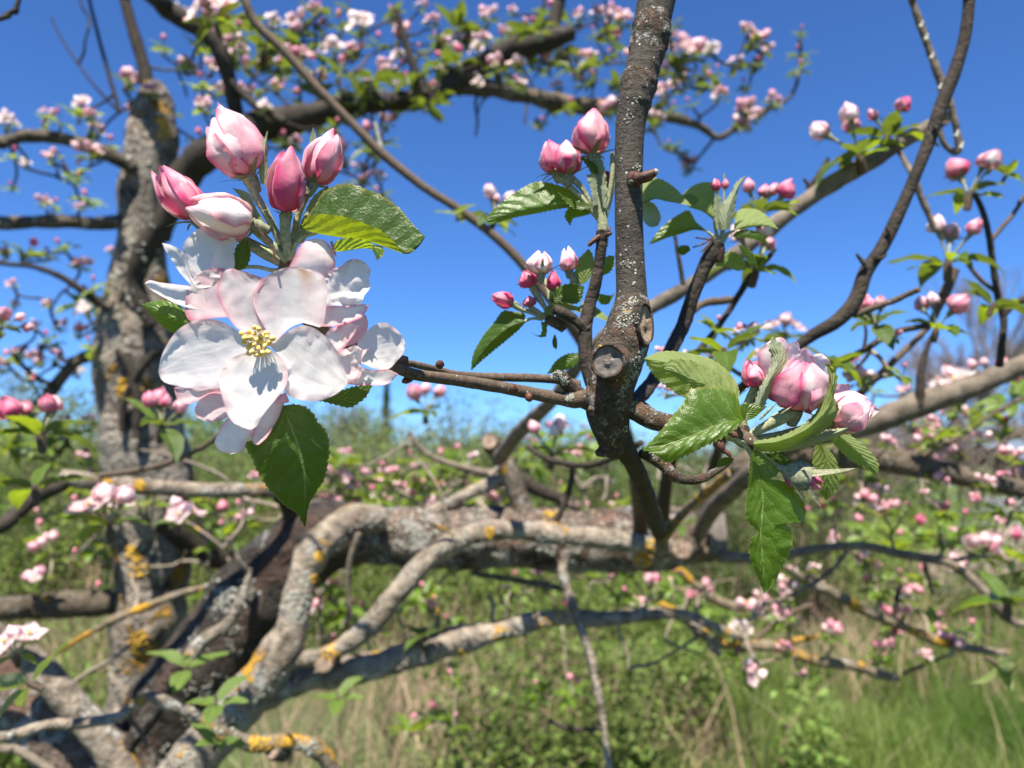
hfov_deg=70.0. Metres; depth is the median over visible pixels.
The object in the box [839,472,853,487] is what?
leafy shoot
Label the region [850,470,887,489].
leafy shoot
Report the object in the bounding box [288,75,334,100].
leafy shoot
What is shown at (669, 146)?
leafy shoot
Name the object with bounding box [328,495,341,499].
blossom cluster
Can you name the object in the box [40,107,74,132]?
leafy shoot
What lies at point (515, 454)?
leafy shoot
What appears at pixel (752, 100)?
blossom cluster
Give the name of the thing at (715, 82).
leafy shoot
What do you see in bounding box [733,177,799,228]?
blossom cluster
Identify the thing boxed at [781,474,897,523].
shrub
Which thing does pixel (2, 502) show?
shrub
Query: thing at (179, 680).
shoot
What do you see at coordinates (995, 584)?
shoot
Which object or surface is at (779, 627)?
leafy shoot
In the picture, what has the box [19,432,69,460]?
leafy shoot
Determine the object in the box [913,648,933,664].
blossom cluster
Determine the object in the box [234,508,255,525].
blossom cluster
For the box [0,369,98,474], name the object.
shrub
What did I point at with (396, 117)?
blossom cluster
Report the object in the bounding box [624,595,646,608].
blossom cluster
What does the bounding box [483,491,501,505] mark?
blossom cluster
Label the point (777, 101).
blossom cluster
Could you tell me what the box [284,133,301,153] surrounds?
blossom cluster
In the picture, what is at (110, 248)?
blossom cluster
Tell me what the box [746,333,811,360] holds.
blossom cluster
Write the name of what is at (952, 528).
blossom cluster
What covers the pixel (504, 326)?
blossom cluster
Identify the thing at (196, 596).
leafy shoot
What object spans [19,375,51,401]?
leafy shoot
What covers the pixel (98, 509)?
leafy shoot
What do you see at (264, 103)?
blossom cluster
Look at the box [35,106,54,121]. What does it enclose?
blossom cluster
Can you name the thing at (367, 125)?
leafy shoot
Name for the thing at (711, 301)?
branch
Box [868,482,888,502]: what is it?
blossom cluster
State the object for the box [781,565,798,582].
blossom cluster
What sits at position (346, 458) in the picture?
leafy shoot
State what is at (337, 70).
leafy shoot
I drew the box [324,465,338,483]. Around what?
blossom cluster
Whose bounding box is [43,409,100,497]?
shrub
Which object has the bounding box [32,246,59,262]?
leafy shoot
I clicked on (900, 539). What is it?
leafy shoot
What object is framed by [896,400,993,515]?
thicket
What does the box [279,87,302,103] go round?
leafy shoot
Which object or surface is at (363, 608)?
leafy shoot
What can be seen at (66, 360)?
blossom cluster
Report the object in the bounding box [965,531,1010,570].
blossom cluster
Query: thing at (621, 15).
blossom cluster
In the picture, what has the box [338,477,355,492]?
blossom cluster
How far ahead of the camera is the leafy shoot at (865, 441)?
1.01 m
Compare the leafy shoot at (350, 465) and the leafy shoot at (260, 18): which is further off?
the leafy shoot at (260, 18)
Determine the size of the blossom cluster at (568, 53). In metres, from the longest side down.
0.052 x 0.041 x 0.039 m
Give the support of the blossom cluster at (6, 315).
attached to the apple tree at (250, 611)
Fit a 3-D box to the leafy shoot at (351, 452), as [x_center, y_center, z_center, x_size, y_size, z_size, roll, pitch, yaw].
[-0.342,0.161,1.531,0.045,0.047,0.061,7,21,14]
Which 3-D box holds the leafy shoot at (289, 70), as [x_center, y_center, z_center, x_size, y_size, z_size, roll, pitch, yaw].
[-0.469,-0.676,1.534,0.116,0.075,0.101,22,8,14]
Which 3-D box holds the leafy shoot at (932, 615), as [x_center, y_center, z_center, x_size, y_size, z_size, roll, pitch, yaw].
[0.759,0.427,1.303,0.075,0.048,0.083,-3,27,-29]
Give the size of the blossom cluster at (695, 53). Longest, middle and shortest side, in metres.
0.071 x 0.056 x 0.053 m
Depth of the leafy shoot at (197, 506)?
1.57 m
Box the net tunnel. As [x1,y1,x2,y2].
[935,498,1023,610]
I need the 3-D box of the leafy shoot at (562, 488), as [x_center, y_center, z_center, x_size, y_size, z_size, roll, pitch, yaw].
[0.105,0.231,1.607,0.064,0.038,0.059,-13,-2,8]
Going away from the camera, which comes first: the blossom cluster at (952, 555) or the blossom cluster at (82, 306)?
the blossom cluster at (952, 555)
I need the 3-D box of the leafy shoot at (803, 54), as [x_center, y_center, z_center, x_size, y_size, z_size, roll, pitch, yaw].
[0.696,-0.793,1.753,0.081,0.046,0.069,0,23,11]
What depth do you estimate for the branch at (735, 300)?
0.50 m
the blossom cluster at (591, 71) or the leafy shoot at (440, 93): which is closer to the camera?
the leafy shoot at (440, 93)
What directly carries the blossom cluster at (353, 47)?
attached to the apple tree at (132, 336)
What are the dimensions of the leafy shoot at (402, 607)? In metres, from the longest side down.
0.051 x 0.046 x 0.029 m
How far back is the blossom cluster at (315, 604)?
1.42 m
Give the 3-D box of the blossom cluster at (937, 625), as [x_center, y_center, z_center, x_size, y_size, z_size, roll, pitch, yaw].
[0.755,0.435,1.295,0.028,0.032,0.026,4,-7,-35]
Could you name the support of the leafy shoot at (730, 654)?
attached to the branch at (757, 644)
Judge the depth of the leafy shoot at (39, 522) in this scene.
1.55 m
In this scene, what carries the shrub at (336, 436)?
on the ground at (288, 705)
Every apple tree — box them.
[0,0,802,712]
[0,431,783,767]
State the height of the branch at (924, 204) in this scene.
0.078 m
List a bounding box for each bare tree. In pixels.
[876,257,1023,510]
[958,331,1023,424]
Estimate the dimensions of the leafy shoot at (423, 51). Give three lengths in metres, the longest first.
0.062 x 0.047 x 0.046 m
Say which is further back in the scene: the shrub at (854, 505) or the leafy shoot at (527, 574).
the shrub at (854, 505)
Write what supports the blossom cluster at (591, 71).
attached to the apple tree at (132, 336)
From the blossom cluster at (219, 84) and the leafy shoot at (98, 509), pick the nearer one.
the leafy shoot at (98, 509)
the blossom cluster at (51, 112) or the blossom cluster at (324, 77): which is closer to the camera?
the blossom cluster at (51, 112)
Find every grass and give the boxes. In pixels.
[471,484,1023,767]
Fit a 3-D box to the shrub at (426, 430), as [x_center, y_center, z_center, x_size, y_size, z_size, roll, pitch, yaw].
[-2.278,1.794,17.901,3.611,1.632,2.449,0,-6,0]
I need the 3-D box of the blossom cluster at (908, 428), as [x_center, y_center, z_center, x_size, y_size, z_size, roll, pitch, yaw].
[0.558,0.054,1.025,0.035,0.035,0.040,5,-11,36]
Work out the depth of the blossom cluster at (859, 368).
0.55 m
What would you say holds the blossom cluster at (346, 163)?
attached to the apple tree at (132, 336)
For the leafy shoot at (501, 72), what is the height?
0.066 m
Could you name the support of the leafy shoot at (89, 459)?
attached to the apple tree at (250, 611)
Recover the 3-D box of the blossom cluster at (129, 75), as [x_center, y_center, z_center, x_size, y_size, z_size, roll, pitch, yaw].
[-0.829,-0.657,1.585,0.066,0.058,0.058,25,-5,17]
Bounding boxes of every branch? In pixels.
[0,0,21,21]
[240,0,648,534]
[388,0,749,540]
[493,111,950,464]
[657,0,974,525]
[658,521,960,680]
[664,296,732,346]
[673,235,775,354]
[675,567,748,609]
[689,335,1023,542]
[696,394,1023,555]
[704,513,1023,627]
[706,322,930,471]
[716,530,1010,681]
[856,265,1001,395]
[897,149,936,231]
[908,0,963,155]
[972,192,1023,367]
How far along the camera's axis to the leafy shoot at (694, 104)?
1.66 m
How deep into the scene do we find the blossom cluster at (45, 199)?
1.42 m
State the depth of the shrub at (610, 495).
6.89 m
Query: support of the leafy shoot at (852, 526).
attached to the branch at (863, 609)
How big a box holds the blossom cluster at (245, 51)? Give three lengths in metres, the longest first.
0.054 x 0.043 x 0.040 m
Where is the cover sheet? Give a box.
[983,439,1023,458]
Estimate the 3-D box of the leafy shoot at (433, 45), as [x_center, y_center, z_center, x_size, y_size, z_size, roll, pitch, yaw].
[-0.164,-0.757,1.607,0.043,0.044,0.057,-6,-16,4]
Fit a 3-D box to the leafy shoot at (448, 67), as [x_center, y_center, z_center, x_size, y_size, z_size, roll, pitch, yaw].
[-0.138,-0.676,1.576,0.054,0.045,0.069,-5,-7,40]
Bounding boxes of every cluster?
[0,107,21,133]
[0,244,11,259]
[0,307,34,338]
[0,358,10,375]
[0,393,96,456]
[0,621,48,667]
[4,277,19,290]
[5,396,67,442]
[8,299,20,311]
[10,343,31,360]
[18,157,32,169]
[21,507,41,525]
[21,564,58,591]
[24,350,43,367]
[24,371,36,383]
[27,529,68,562]
[30,319,41,331]
[33,355,47,368]
[34,193,54,209]
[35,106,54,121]
[40,146,65,167]
[41,297,53,308]
[46,348,64,364]
[48,317,68,333]
[60,357,71,363]
[64,256,93,273]
[64,482,152,556]
[70,366,86,379]
[71,95,90,110]
[71,139,103,164]
[71,321,92,340]
[72,299,95,321]
[73,201,86,212]
[75,451,89,463]
[80,412,97,433]
[81,106,102,124]
[83,122,105,141]
[89,320,93,330]
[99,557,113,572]
[104,246,115,253]
[111,66,139,93]
[125,387,200,462]
[141,82,162,102]
[142,102,424,526]
[153,496,207,542]
[174,56,197,76]
[177,54,194,70]
[182,0,241,44]
[184,59,199,72]
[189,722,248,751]
[192,95,215,116]
[196,94,214,112]
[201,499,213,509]
[203,57,219,76]
[205,81,224,105]
[223,32,244,51]
[228,40,252,64]
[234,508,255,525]
[237,55,259,76]
[238,81,254,99]
[247,471,262,482]
[253,51,276,76]
[257,98,272,115]
[263,11,284,29]
[265,78,285,95]
[276,43,291,56]
[283,13,300,28]
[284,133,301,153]
[289,6,314,33]
[298,45,316,67]
[307,0,323,15]
[309,68,327,85]
[309,598,329,622]
[317,35,345,63]
[320,578,341,599]
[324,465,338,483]
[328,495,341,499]
[337,465,357,486]
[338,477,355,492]
[339,87,365,120]
[339,447,348,454]
[340,49,353,66]
[340,135,348,158]
[343,155,348,168]
[343,483,361,498]
[344,40,365,61]
[345,10,373,41]
[351,160,367,174]
[357,467,374,484]
[358,171,371,185]
[358,495,373,503]
[367,477,385,494]
[372,168,388,182]
[374,55,397,77]
[375,65,399,79]
[378,113,394,132]
[378,466,398,485]
[380,493,393,503]
[382,93,392,104]
[389,382,445,424]
[390,47,404,59]
[391,111,406,121]
[391,481,409,496]
[392,20,411,46]
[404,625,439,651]
[407,470,425,492]
[412,0,428,13]
[418,595,440,616]
[420,11,440,30]
[425,494,435,507]
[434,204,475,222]
[435,34,458,49]
[436,477,447,488]
[453,31,464,43]
[454,472,462,478]
[466,451,483,466]
[467,71,477,84]
[468,39,483,55]
[471,30,492,48]
[471,75,483,92]
[471,246,614,373]
[472,183,517,237]
[476,4,500,30]
[476,496,485,504]
[483,51,504,73]
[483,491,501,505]
[485,108,690,246]
[497,487,504,495]
[498,24,511,36]
[498,584,518,602]
[503,54,526,79]
[504,4,517,16]
[513,75,527,86]
[515,413,594,476]
[530,569,553,588]
[535,52,552,66]
[550,79,565,91]
[560,47,575,68]
[560,450,578,458]
[566,44,582,62]
[570,71,583,81]
[572,6,587,24]
[577,451,591,461]
[581,68,598,84]
[583,48,603,69]
[584,464,604,475]
[586,3,611,27]
[597,95,616,122]
[600,19,617,39]
[602,478,613,486]
[603,0,619,19]
[604,6,632,33]
[608,573,617,580]
[612,32,621,44]
[616,573,625,578]
[620,49,628,61]
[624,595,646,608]
[626,572,642,579]
[638,573,671,601]
[642,337,879,592]
[646,109,666,134]
[646,579,661,597]
[649,173,777,270]
[654,79,675,102]
[654,346,663,353]
[656,384,673,399]
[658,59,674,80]
[664,44,674,59]
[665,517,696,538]
[668,72,689,96]
[669,30,678,47]
[669,43,688,59]
[672,31,707,68]
[680,153,705,177]
[683,576,714,618]
[685,40,708,63]
[702,40,720,59]
[709,225,796,287]
[710,84,730,104]
[725,54,748,78]
[725,321,762,347]
[728,618,753,641]
[729,114,753,134]
[731,97,753,119]
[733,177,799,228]
[735,334,755,352]
[735,597,766,624]
[737,107,748,117]
[737,657,767,694]
[739,22,755,33]
[744,28,771,54]
[746,96,756,108]
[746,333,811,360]
[747,107,766,124]
[752,348,759,361]
[753,590,770,609]
[757,42,775,61]
[759,312,807,338]
[761,89,782,112]
[771,601,798,625]
[775,574,799,606]
[775,639,794,660]
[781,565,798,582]
[785,618,801,634]
[795,669,811,682]
[805,563,820,575]
[809,101,903,188]
[815,499,840,524]
[819,618,851,648]
[827,530,840,542]
[838,96,938,167]
[841,363,875,390]
[849,488,882,518]
[850,294,909,349]
[850,357,860,364]
[854,550,877,570]
[857,369,873,388]
[859,554,882,575]
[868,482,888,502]
[870,499,900,519]
[873,637,894,660]
[875,624,902,643]
[876,433,900,452]
[878,573,910,606]
[879,601,911,631]
[887,214,1003,288]
[895,329,903,344]
[895,419,921,433]
[896,384,911,396]
[897,583,926,608]
[905,291,970,342]
[906,426,934,454]
[912,428,948,455]
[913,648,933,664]
[919,414,939,424]
[919,489,929,498]
[924,498,950,518]
[926,149,1006,213]
[926,450,944,460]
[927,364,999,410]
[930,470,951,492]
[933,622,946,633]
[937,630,964,658]
[938,408,956,416]
[943,441,969,463]
[944,527,956,541]
[944,553,967,573]
[946,405,969,421]
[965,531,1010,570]
[967,357,1019,386]
[967,526,1023,571]
[968,492,986,509]
[969,430,991,446]
[972,472,996,491]
[991,516,1005,529]
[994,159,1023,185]
[995,445,1023,467]
[996,470,1011,476]
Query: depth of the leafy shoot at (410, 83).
1.45 m
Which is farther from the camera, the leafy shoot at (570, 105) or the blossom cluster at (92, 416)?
the blossom cluster at (92, 416)
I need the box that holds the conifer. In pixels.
[378,383,394,443]
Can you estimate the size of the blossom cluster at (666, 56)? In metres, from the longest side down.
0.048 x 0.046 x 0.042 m
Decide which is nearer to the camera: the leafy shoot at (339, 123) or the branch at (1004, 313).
the branch at (1004, 313)
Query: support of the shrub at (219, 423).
on the ground at (288, 705)
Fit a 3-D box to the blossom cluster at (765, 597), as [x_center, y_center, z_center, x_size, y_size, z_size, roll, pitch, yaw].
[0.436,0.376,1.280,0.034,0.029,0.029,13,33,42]
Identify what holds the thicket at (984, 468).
on the ground at (288, 705)
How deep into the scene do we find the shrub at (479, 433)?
15.83 m
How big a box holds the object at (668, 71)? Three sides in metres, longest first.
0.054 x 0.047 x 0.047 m
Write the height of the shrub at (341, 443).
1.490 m
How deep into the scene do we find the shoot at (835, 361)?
0.51 m
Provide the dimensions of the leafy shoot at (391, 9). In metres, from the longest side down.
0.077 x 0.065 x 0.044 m
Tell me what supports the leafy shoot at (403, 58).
attached to the apple tree at (132, 336)
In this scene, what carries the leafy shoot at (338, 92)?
attached to the apple tree at (132, 336)
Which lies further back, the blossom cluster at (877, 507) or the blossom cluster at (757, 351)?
the blossom cluster at (877, 507)
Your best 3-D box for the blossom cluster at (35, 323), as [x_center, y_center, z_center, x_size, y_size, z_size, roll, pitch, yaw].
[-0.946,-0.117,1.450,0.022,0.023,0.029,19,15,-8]
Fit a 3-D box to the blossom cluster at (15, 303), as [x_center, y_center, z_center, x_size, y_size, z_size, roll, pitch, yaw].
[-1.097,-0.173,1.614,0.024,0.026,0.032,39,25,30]
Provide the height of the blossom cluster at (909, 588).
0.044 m
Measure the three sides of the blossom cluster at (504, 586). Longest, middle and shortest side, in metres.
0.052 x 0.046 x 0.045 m
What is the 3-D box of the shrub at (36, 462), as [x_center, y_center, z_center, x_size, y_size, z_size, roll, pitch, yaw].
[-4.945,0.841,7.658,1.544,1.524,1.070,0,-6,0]
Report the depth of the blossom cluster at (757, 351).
0.58 m
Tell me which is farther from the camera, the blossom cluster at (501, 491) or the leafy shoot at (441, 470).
the leafy shoot at (441, 470)
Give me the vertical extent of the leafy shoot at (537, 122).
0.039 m
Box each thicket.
[322,403,371,450]
[733,413,808,493]
[836,428,970,521]
[843,397,960,512]
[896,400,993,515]
[904,524,1023,593]
[907,408,1023,521]
[963,404,1023,496]
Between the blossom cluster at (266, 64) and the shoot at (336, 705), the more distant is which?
the blossom cluster at (266, 64)
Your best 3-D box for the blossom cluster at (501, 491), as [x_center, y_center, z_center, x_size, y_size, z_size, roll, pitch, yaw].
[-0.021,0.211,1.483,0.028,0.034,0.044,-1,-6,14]
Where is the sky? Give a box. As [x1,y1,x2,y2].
[0,0,1023,456]
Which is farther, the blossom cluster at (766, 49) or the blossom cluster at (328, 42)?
the blossom cluster at (766, 49)
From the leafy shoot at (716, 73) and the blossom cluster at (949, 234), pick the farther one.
the leafy shoot at (716, 73)
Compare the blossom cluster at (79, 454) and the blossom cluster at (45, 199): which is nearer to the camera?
the blossom cluster at (45, 199)
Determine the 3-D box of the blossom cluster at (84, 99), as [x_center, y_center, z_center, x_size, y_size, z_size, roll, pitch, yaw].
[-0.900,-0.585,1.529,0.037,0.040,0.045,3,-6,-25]
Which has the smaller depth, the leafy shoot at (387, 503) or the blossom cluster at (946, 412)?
the blossom cluster at (946, 412)
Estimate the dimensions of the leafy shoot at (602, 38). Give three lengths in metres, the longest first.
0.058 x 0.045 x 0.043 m
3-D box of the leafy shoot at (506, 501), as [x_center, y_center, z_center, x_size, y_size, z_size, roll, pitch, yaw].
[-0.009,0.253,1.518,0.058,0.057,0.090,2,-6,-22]
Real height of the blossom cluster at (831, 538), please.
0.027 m
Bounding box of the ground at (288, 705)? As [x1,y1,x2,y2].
[0,455,1023,767]
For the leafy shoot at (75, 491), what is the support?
attached to the apple tree at (250, 611)
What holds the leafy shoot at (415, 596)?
attached to the apple tree at (250, 611)
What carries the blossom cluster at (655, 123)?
attached to the apple tree at (132, 336)
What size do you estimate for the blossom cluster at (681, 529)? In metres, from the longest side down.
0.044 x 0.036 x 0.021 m
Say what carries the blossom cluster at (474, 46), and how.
attached to the apple tree at (132, 336)
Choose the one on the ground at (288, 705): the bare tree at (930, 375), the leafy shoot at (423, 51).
the bare tree at (930, 375)
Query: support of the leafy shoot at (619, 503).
attached to the apple tree at (250, 611)
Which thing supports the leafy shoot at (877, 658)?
attached to the branch at (863, 609)
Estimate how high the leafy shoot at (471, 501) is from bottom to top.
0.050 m
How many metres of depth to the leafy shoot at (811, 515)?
1.21 m
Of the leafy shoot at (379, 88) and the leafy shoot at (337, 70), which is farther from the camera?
the leafy shoot at (379, 88)
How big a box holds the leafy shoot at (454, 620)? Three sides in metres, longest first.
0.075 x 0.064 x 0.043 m
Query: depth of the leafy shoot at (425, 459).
1.52 m
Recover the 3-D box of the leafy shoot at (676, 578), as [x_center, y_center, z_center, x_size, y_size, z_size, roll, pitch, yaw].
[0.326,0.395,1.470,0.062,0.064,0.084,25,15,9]
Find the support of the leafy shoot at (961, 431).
attached to the branch at (906, 463)
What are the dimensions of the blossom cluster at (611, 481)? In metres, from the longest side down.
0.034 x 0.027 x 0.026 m
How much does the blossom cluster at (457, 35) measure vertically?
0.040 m
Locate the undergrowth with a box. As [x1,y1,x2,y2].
[0,420,1023,767]
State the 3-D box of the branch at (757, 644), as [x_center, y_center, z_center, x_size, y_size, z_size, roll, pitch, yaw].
[0.552,0.386,1.279,0.564,0.308,0.201,0,-6,0]
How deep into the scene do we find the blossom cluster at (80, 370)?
1.57 m
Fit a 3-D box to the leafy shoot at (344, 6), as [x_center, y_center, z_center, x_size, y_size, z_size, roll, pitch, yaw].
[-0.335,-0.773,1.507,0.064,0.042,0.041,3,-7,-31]
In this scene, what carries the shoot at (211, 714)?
attached to the apple tree at (250, 611)
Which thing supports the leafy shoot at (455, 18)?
attached to the apple tree at (132, 336)
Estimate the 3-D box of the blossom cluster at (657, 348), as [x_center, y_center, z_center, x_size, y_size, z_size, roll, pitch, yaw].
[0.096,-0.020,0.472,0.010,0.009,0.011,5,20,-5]
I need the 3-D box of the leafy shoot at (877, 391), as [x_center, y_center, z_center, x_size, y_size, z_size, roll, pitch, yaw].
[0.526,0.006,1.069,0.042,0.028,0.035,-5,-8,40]
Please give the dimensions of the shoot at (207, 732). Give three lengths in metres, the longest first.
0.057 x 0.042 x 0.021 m
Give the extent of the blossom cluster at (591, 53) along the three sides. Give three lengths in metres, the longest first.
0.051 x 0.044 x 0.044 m
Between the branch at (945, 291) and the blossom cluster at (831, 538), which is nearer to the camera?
the branch at (945, 291)
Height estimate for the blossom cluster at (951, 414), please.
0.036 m
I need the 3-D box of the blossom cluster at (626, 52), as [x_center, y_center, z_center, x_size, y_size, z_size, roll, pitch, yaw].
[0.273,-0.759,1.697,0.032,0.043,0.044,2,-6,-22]
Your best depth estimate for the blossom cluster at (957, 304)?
0.56 m
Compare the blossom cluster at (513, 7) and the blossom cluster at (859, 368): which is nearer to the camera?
the blossom cluster at (859, 368)
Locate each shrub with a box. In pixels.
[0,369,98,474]
[0,394,99,537]
[0,412,95,595]
[28,384,97,473]
[40,431,214,571]
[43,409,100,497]
[78,406,221,531]
[183,405,257,520]
[184,401,243,457]
[184,415,279,541]
[185,417,327,586]
[187,403,338,476]
[238,407,336,513]
[247,402,339,440]
[301,401,404,471]
[314,399,384,498]
[314,417,404,502]
[315,410,439,566]
[319,384,499,585]
[341,406,414,467]
[351,385,532,507]
[354,424,475,506]
[390,424,459,469]
[393,386,568,507]
[449,421,589,579]
[451,416,541,496]
[463,427,531,461]
[492,407,585,507]
[524,414,592,456]
[533,408,707,592]
[535,431,656,510]
[545,426,639,503]
[585,424,680,493]
[610,433,755,602]
[641,442,742,495]
[648,441,744,511]
[651,442,846,628]
[672,411,781,550]
[702,425,820,572]
[707,417,780,499]
[739,412,908,626]
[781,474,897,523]
[797,430,915,558]
[846,472,986,529]
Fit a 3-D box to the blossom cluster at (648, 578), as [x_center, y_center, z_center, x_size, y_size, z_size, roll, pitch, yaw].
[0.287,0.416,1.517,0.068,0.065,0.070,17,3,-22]
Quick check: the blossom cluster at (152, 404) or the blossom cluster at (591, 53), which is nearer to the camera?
the blossom cluster at (152, 404)
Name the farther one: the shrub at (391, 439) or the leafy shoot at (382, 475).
the shrub at (391, 439)
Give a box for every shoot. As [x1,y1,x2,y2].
[0,145,24,163]
[0,181,21,192]
[0,238,47,266]
[0,349,30,367]
[0,434,31,453]
[0,434,33,464]
[0,462,92,509]
[0,504,44,519]
[0,641,69,715]
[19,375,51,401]
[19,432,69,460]
[22,519,68,545]
[28,456,68,470]
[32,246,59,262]
[33,330,61,347]
[38,439,74,456]
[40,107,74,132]
[46,197,66,213]
[47,335,66,351]
[47,504,77,520]
[49,414,82,434]
[52,238,81,254]
[52,500,93,524]
[53,284,93,314]
[54,548,87,568]
[55,101,104,126]
[61,171,92,187]
[61,495,77,516]
[62,161,91,181]
[63,468,92,495]
[66,189,102,209]
[66,446,98,470]
[75,133,92,155]
[76,489,119,513]
[77,335,97,360]
[77,533,109,564]
[79,288,101,314]
[80,275,111,300]
[80,515,105,536]
[81,190,108,210]
[93,540,105,553]
[96,580,114,588]
[103,134,122,150]
[123,495,169,513]
[146,650,228,695]
[148,33,177,56]
[179,71,219,94]
[181,33,207,53]
[181,127,201,147]
[185,580,209,598]
[186,675,250,725]
[190,498,218,512]
[192,532,231,554]
[194,499,220,509]
[195,14,249,55]
[196,28,243,73]
[204,519,242,547]
[209,12,250,33]
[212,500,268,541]
[221,20,248,47]
[224,499,258,516]
[228,14,266,35]
[242,84,269,100]
[246,34,280,67]
[246,40,280,72]
[262,56,286,81]
[265,46,314,81]
[267,129,301,156]
[268,21,335,68]
[271,132,287,148]
[271,135,304,149]
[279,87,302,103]
[286,24,311,43]
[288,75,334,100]
[296,0,332,19]
[298,100,328,136]
[303,19,340,41]
[313,676,363,716]
[315,574,335,595]
[316,53,356,86]
[317,610,339,630]
[318,117,341,136]
[321,9,364,41]
[321,594,344,611]
[323,585,351,606]
[324,598,365,627]
[327,450,353,472]
[329,446,363,469]
[331,80,352,96]
[332,0,354,15]
[335,116,361,128]
[341,71,382,113]
[341,482,382,503]
[341,566,361,575]
[343,171,374,190]
[346,451,362,470]
[347,463,369,480]
[349,120,400,164]
[350,68,395,90]
[352,488,382,502]
[354,600,370,624]
[364,31,391,52]
[366,88,382,104]
[366,460,400,491]
[366,483,392,506]
[374,186,394,200]
[377,85,390,91]
[383,1,406,27]
[386,712,434,740]
[390,71,426,94]
[394,489,425,506]
[394,604,406,614]
[395,449,422,467]
[396,56,430,89]
[402,576,446,616]
[403,67,428,83]
[404,462,426,480]
[406,701,443,730]
[407,43,430,62]
[407,92,453,122]
[409,489,438,501]
[411,467,439,489]
[413,454,437,464]
[414,81,456,105]
[419,447,457,479]
[420,50,456,82]
[426,31,444,50]
[428,459,444,478]
[431,613,464,628]
[433,0,482,51]
[433,64,457,78]
[433,468,461,483]
[435,710,472,740]
[438,442,467,471]
[438,721,465,743]
[439,44,484,72]
[439,668,467,686]
[451,24,482,51]
[465,496,482,504]
[467,476,483,483]
[484,66,516,83]
[488,29,508,42]
[489,451,524,461]
[499,62,522,74]
[500,569,520,600]
[502,75,525,94]
[502,497,508,504]
[503,16,537,59]
[507,7,558,44]
[517,56,541,70]
[517,568,534,577]
[519,459,551,482]
[520,436,537,459]
[520,672,554,711]
[526,53,564,80]
[528,116,549,133]
[529,421,575,449]
[530,0,573,23]
[530,438,539,446]
[532,597,570,630]
[545,44,590,60]
[551,96,582,117]
[551,480,574,491]
[552,51,567,71]
[552,677,594,713]
[553,50,601,81]
[555,673,591,699]
[571,75,601,94]
[573,423,593,439]
[576,434,595,459]
[576,572,597,583]
[578,444,595,461]
[581,430,598,451]
[585,26,606,42]
[590,453,609,464]
[598,69,620,94]
[599,28,627,51]
[599,48,622,66]
[600,493,630,507]
[608,586,639,608]
[636,600,656,607]
[653,101,666,108]
[656,139,683,153]
[657,569,683,607]
[658,100,681,117]
[668,53,693,85]
[671,17,683,30]
[672,68,696,87]
[672,146,689,160]
[681,97,699,112]
[686,322,768,371]
[692,63,715,82]
[693,313,738,339]
[694,70,727,97]
[702,605,740,625]
[706,64,724,79]
[725,648,747,666]
[732,77,755,94]
[739,55,764,74]
[749,56,766,67]
[760,608,798,635]
[784,43,818,61]
[784,59,811,79]
[791,25,807,38]
[805,506,816,532]
[806,347,865,387]
[819,496,850,515]
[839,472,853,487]
[843,513,885,541]
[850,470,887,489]
[853,574,900,604]
[855,513,898,541]
[856,439,867,445]
[861,646,895,668]
[867,387,886,396]
[869,529,916,556]
[877,568,908,590]
[884,362,914,385]
[886,500,926,522]
[887,514,945,551]
[901,563,942,589]
[911,606,957,635]
[918,422,963,448]
[921,410,957,438]
[923,523,979,553]
[932,501,959,526]
[934,508,975,534]
[949,569,1023,621]
[951,409,996,437]
[960,618,996,644]
[961,404,1009,427]
[963,279,1023,324]
[968,648,1018,691]
[973,376,1023,418]
[978,415,1023,441]
[981,496,1023,527]
[984,464,1023,500]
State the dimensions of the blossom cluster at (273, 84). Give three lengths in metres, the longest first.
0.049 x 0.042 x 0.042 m
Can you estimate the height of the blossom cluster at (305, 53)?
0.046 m
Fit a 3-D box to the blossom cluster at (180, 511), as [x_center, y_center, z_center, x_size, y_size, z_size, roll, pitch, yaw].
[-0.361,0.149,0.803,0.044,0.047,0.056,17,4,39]
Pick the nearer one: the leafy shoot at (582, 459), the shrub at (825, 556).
the leafy shoot at (582, 459)
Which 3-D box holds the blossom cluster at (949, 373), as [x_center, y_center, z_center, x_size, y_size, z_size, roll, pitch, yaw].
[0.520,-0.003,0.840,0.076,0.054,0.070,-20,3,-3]
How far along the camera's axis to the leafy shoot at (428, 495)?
1.64 m
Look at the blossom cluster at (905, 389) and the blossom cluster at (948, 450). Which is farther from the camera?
the blossom cluster at (905, 389)
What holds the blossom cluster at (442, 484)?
attached to the apple tree at (250, 611)
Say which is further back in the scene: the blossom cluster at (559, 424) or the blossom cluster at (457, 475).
the blossom cluster at (457, 475)
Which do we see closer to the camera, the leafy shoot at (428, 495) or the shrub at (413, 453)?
the leafy shoot at (428, 495)
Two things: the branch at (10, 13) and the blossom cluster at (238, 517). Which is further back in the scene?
the blossom cluster at (238, 517)
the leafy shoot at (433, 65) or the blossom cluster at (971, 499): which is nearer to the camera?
the blossom cluster at (971, 499)
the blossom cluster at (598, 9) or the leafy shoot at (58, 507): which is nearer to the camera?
the leafy shoot at (58, 507)
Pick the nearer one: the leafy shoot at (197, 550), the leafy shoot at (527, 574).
the leafy shoot at (197, 550)
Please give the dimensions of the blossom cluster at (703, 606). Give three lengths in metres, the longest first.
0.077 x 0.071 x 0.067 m
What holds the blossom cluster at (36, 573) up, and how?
attached to the apple tree at (132, 336)
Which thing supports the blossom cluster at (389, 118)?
attached to the apple tree at (132, 336)
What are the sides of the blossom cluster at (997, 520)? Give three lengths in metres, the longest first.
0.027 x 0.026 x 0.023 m

